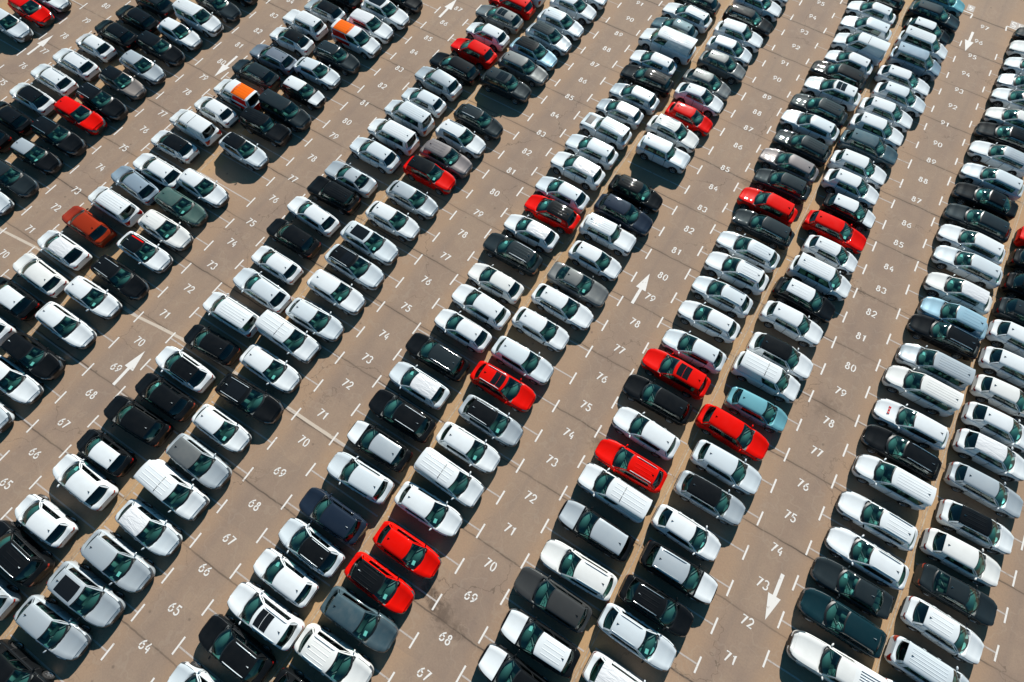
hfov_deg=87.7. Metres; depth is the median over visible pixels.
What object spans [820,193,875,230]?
hatchback
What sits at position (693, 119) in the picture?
hatchback
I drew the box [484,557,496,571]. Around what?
painted number
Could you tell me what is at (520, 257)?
suv
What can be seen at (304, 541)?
suv
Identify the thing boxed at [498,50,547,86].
estate car
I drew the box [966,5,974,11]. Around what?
painted number
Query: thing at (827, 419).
painted number
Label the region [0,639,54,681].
suv
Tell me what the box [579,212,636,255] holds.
off roader
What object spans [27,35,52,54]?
painted arrow
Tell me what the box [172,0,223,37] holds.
minivan
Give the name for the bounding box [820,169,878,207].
suv
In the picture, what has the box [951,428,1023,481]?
suv
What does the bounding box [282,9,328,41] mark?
off roader
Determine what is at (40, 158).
suv
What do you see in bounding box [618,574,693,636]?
suv
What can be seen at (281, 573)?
hatchback
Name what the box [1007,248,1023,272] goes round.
suv
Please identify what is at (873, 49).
van
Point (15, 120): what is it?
estate car
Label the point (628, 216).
suv
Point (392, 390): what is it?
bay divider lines
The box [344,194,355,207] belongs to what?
rear window
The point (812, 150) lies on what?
estate car
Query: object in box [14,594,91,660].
estate car
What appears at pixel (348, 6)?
suv
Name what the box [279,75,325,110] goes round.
hatchback
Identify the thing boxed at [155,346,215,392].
suv
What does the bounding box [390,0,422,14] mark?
suv
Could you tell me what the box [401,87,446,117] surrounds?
hatchback
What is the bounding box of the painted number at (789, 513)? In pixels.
[785,509,796,521]
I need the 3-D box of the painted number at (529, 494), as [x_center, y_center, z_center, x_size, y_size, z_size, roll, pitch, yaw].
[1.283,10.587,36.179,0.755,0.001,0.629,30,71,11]
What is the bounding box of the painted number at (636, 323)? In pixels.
[630,318,639,327]
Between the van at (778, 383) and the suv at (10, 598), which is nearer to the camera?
the suv at (10, 598)
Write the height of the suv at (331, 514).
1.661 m
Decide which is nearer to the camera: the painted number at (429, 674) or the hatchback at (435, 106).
the painted number at (429, 674)
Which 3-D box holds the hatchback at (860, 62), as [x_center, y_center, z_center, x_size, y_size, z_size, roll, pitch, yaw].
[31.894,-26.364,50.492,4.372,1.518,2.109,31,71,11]
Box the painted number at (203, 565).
[198,564,211,575]
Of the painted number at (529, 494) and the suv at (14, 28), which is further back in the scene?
the suv at (14, 28)
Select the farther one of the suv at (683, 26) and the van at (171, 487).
the suv at (683, 26)
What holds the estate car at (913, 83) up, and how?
on the ground
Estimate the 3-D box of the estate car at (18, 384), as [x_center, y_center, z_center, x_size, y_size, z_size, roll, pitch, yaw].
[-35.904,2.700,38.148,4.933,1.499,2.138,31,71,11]
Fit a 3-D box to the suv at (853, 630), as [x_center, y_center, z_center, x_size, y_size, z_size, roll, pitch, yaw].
[20.332,17.265,32.783,5.052,1.696,2.262,31,71,11]
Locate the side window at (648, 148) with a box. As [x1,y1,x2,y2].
[644,145,664,158]
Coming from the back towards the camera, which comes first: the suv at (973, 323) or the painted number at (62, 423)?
the suv at (973, 323)
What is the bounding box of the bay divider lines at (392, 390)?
[0,0,1023,681]
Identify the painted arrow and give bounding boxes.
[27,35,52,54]
[112,351,144,384]
[215,56,237,75]
[439,0,455,16]
[631,274,649,303]
[765,573,784,618]
[965,32,973,50]
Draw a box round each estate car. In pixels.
[0,101,32,135]
[0,159,39,197]
[0,355,43,403]
[12,253,69,297]
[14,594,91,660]
[30,63,78,96]
[35,301,96,348]
[52,48,100,80]
[90,255,149,299]
[94,20,137,50]
[111,166,159,205]
[115,5,159,33]
[133,153,181,190]
[135,30,185,66]
[195,0,241,22]
[231,59,280,90]
[233,268,291,313]
[249,44,296,75]
[287,196,340,236]
[429,52,479,85]
[475,5,523,34]
[488,0,535,19]
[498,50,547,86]
[513,566,592,633]
[531,283,593,329]
[539,539,617,600]
[594,439,667,492]
[597,602,676,670]
[620,64,674,97]
[622,374,692,425]
[662,2,712,32]
[715,231,780,272]
[722,3,772,37]
[731,209,794,249]
[758,148,819,185]
[772,129,831,166]
[780,110,839,145]
[802,210,865,253]
[824,526,909,589]
[836,491,917,550]
[854,0,904,15]
[861,424,941,481]
[871,398,949,450]
[874,65,929,98]
[905,0,959,33]
[906,314,980,360]
[931,245,1002,288]
[936,224,1005,264]
[942,203,1011,243]
[943,461,1022,518]
[958,163,1023,200]
[967,141,1023,177]
[973,122,1023,152]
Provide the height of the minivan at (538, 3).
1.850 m
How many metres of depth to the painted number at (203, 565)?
34.31 m
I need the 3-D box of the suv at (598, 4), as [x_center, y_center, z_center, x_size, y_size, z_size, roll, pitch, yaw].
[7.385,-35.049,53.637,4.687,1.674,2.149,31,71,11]
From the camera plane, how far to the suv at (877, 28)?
51.54 m
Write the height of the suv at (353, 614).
1.759 m
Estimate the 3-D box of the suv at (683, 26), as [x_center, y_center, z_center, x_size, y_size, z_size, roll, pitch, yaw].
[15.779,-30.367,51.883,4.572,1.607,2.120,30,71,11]
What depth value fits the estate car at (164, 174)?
44.48 m
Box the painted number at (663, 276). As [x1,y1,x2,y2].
[658,272,667,280]
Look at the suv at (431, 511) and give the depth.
34.63 m
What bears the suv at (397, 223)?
on the ground
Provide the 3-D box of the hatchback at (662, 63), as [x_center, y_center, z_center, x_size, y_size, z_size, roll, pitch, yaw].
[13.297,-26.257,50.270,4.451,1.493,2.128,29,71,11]
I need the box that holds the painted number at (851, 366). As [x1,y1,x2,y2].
[845,362,855,371]
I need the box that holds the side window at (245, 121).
[243,119,260,131]
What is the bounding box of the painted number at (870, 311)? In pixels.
[866,308,876,317]
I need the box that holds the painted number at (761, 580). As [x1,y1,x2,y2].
[757,576,768,589]
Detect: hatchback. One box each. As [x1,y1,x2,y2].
[15,494,78,547]
[75,33,117,62]
[76,429,136,476]
[151,130,199,163]
[184,324,241,365]
[191,404,251,452]
[194,96,238,128]
[251,246,303,284]
[253,548,319,607]
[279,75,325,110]
[304,0,346,26]
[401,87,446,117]
[466,22,509,51]
[511,306,569,351]
[568,240,621,280]
[595,98,643,129]
[629,50,677,77]
[664,101,712,136]
[704,35,751,66]
[724,386,787,432]
[801,235,857,274]
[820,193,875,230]
[823,50,873,78]
[901,17,949,46]
[969,374,1023,420]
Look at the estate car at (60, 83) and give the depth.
48.22 m
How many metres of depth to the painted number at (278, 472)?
36.65 m
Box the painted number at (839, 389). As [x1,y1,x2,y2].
[835,386,845,395]
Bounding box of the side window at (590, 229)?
[587,227,609,240]
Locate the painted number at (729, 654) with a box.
[724,650,736,664]
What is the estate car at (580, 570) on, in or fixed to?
on the ground
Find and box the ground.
[0,0,1023,681]
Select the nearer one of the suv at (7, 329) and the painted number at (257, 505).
the painted number at (257, 505)
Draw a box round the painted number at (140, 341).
[134,336,144,345]
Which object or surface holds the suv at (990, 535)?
on the ground
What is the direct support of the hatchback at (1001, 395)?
on the ground
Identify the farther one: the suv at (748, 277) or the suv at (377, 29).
the suv at (377, 29)
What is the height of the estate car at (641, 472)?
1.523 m
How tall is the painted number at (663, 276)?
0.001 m
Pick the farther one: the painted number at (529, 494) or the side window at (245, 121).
the side window at (245, 121)
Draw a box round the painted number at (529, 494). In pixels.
[525,490,536,503]
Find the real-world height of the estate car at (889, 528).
1.547 m
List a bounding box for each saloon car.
[324,161,377,197]
[547,262,608,307]
[810,557,893,619]
[913,563,996,625]
[951,182,1018,220]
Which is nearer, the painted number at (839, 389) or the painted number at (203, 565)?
the painted number at (203, 565)
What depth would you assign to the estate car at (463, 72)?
49.26 m
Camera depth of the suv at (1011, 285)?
41.55 m
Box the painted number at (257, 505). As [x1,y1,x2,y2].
[248,500,260,510]
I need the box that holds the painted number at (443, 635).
[439,632,451,644]
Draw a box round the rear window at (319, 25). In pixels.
[313,21,323,31]
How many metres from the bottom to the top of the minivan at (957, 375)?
1.864 m
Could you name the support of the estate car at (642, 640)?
on the ground
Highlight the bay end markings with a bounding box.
[0,0,1023,681]
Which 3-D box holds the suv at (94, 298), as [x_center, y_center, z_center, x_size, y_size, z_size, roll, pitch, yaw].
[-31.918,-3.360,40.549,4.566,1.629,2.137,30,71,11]
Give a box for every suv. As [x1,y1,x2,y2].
[0,8,33,42]
[0,129,15,153]
[0,189,14,215]
[0,277,42,320]
[0,316,16,345]
[0,331,65,380]
[0,402,14,432]
[0,520,54,586]
[0,576,21,620]
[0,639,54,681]
[7,0,54,27]
[9,82,55,116]
[9,138,62,174]
[30,115,87,157]
[35,0,71,13]
[37,230,92,270]
[47,561,125,627]
[52,453,118,510]
[54,96,107,135]
[62,206,116,247]
[64,276,122,319]
[75,82,128,121]
[80,529,155,592]
[98,65,146,101]
[103,395,173,446]
[115,498,182,556]
[116,231,173,273]
[119,50,165,85]
[135,0,174,19]
[135,372,197,421]
[137,209,193,251]
[153,187,207,227]
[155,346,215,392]
[156,17,202,51]
[165,433,231,488]
[167,661,219,681]
[176,168,229,208]
[198,614,275,681]
[214,373,283,424]
[218,132,268,170]
[227,582,304,650]
[235,0,257,6]
[239,344,301,392]
[266,218,321,259]
[269,27,314,56]
[273,667,309,681]
[278,518,344,576]
[285,297,344,342]
[293,57,340,90]
[293,623,373,681]
[299,487,367,545]
[306,269,365,314]
[312,40,359,75]
[320,585,398,652]
[324,244,384,290]
[327,0,362,12]
[327,451,394,504]
[340,221,398,265]
[344,551,414,613]
[346,8,393,43]
[347,420,412,471]
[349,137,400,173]
[360,0,409,30]
[365,201,420,241]
[368,389,436,442]
[372,521,441,578]
[385,180,438,219]
[389,361,449,409]
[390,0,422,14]
[394,481,462,536]
[403,154,455,194]
[405,332,469,381]
[414,66,461,101]
[419,138,472,178]
[434,309,491,352]
[435,119,485,158]
[435,421,500,472]
[450,38,496,69]
[451,284,510,330]
[453,103,502,140]
[458,394,523,446]
[467,263,523,303]
[469,361,535,411]
[478,643,549,681]
[480,67,530,104]
[483,233,542,276]
[491,336,553,384]
[500,608,580,677]
[503,214,559,252]
[509,36,557,71]
[524,195,580,233]
[525,21,571,56]
[535,176,589,213]
[537,7,583,41]
[549,0,596,25]
[550,151,605,190]
[558,500,634,561]
[565,134,618,169]
[582,651,645,681]
[583,0,607,9]
[593,194,652,236]
[608,83,659,115]
[608,174,662,213]
[612,406,680,459]
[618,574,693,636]
[639,540,717,603]
[641,348,710,399]
[645,113,698,152]
[650,16,698,37]
[650,504,720,561]
[661,329,726,373]
[673,82,723,117]
[673,470,744,525]
[674,0,720,17]
[677,300,740,342]
[681,68,730,101]
[690,440,761,494]
[691,276,753,317]
[695,403,768,460]
[696,50,745,84]
[703,251,768,294]
[712,18,762,52]
[732,0,781,21]
[737,187,797,225]
[746,332,812,380]
[752,168,810,204]
[758,300,822,346]
[771,0,788,6]
[771,277,835,322]
[788,93,847,129]
[797,588,886,658]
[802,76,861,111]
[808,60,866,93]
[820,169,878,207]
[827,149,886,188]
[836,128,897,168]
[838,16,891,41]
[845,0,895,26]
[846,112,903,149]
[856,96,912,132]
[870,81,925,117]
[899,596,983,664]
[914,0,964,17]
[917,296,987,340]
[919,528,1000,586]
[922,272,992,315]
[934,499,1013,554]
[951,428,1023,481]
[959,401,1023,452]
[976,346,1023,391]
[982,107,1023,129]
[985,319,1023,357]
[988,88,1023,110]
[992,297,1023,326]
[994,73,1023,90]
[999,272,1023,300]
[1001,57,1023,75]
[1006,40,1023,57]
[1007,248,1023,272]
[1012,27,1023,40]
[1013,226,1023,248]
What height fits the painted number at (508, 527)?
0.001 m
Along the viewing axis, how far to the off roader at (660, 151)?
45.73 m
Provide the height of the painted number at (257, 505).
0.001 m
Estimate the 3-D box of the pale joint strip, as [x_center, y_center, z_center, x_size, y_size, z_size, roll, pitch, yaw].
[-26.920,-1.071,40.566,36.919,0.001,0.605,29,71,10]
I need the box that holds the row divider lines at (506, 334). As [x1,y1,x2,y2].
[0,0,1023,681]
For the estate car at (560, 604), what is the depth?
32.80 m
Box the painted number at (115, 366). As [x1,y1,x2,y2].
[110,363,121,370]
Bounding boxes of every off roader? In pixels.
[239,106,292,146]
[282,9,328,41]
[307,175,360,215]
[579,112,631,150]
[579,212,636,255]
[635,133,690,173]
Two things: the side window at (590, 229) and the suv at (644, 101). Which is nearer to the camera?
the side window at (590, 229)
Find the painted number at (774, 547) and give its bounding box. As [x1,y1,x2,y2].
[771,542,781,555]
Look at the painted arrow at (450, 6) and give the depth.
53.85 m
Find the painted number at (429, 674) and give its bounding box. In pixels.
[417,668,431,679]
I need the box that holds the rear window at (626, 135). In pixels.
[622,130,629,141]
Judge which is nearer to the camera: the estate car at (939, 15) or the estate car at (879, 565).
the estate car at (879, 565)
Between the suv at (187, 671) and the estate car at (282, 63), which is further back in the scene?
the estate car at (282, 63)
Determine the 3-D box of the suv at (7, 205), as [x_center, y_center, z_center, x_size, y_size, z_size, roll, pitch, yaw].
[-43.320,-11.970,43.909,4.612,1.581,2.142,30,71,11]
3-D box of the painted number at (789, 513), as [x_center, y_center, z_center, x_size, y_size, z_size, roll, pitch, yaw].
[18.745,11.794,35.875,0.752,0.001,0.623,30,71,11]
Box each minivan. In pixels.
[88,186,143,226]
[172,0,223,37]
[202,291,258,337]
[258,88,311,131]
[367,118,419,155]
[384,100,434,136]
[531,0,545,7]
[786,252,850,300]
[851,454,936,509]
[882,365,963,416]
[884,635,969,681]
[886,41,940,81]
[893,25,947,63]
[895,343,975,391]
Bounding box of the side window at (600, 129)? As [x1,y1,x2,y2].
[597,127,621,140]
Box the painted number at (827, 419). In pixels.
[823,416,833,427]
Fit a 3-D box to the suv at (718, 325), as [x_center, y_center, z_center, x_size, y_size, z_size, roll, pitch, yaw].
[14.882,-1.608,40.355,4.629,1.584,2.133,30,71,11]
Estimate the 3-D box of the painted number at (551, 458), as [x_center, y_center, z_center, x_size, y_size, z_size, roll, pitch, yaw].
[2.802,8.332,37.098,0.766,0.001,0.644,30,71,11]
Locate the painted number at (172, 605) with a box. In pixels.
[168,603,181,615]
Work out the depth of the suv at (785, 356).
38.83 m
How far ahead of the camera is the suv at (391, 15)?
51.88 m
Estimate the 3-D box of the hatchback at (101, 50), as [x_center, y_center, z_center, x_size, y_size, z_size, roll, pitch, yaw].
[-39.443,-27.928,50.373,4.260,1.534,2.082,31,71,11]
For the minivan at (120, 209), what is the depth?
42.84 m
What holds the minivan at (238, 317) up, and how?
on the ground
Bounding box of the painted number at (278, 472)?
[274,467,285,475]
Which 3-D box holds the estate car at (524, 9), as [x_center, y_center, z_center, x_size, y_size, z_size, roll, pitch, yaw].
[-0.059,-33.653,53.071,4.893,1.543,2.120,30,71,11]
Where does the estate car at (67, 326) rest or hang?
on the ground
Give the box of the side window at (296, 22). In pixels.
[295,20,312,31]
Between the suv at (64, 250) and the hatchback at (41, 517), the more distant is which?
the suv at (64, 250)
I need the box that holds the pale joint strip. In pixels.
[0,228,354,452]
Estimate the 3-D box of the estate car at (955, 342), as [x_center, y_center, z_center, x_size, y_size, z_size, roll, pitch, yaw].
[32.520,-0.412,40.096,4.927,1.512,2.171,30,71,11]
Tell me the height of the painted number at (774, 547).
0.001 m
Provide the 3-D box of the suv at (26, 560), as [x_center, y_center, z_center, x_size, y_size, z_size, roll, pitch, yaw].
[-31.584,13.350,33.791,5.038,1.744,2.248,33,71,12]
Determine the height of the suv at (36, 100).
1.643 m
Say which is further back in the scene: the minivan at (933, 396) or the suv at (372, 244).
the suv at (372, 244)
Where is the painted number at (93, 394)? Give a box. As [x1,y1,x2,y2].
[85,389,96,398]
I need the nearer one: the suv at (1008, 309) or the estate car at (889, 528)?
the estate car at (889, 528)
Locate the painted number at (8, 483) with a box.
[0,479,12,488]
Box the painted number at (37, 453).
[29,448,40,458]
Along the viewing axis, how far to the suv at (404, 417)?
36.81 m
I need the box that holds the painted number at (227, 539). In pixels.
[223,534,236,544]
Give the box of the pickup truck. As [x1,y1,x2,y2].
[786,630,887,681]
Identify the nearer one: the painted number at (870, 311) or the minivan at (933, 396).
the minivan at (933, 396)
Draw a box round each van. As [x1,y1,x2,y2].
[133,459,209,520]
[169,109,221,146]
[213,79,261,110]
[255,310,320,363]
[331,18,381,59]
[413,447,484,507]
[577,462,652,522]
[638,25,697,64]
[730,349,800,402]
[830,32,890,66]
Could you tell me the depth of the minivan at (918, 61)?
49.94 m
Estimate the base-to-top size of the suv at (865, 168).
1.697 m
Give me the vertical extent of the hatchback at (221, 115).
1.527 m
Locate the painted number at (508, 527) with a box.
[504,523,515,534]
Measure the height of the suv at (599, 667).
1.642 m
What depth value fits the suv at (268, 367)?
38.14 m
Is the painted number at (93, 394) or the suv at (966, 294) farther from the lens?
the suv at (966, 294)
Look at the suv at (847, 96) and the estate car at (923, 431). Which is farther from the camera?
the suv at (847, 96)
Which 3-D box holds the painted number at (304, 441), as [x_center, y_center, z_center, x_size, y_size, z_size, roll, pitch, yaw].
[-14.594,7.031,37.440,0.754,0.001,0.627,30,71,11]
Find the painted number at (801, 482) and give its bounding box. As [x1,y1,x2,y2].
[798,478,808,490]
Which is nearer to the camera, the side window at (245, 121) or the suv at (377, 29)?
the side window at (245, 121)
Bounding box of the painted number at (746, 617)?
[741,614,753,628]
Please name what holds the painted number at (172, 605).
on the ground
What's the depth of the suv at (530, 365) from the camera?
38.54 m
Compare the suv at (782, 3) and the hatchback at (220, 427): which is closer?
the hatchback at (220, 427)
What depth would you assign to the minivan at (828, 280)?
41.23 m
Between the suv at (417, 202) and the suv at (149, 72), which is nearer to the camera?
the suv at (417, 202)
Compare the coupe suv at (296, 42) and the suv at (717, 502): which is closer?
the suv at (717, 502)
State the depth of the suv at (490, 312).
39.99 m
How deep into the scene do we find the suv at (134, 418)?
36.50 m
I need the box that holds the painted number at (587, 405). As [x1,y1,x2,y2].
[581,400,591,410]
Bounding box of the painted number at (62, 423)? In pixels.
[58,418,70,427]
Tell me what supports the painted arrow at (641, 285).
on the ground
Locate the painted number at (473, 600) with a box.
[464,591,477,601]
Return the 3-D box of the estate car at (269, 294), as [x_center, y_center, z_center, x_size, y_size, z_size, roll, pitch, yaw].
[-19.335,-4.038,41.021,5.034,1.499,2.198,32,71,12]
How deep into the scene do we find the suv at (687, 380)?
38.22 m
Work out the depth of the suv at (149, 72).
49.00 m
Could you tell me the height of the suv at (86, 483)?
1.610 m
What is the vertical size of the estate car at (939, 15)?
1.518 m
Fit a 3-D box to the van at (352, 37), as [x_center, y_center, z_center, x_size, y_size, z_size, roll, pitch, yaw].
[-14.853,-28.736,50.794,4.799,1.827,2.169,29,71,11]
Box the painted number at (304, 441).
[298,435,309,446]
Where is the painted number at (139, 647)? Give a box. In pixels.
[138,640,151,652]
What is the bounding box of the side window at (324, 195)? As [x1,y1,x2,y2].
[322,193,344,207]
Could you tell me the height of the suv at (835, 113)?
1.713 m
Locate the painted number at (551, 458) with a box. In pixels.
[546,455,557,466]
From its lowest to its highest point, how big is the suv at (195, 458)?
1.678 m
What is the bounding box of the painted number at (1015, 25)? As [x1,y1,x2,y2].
[1010,21,1023,28]

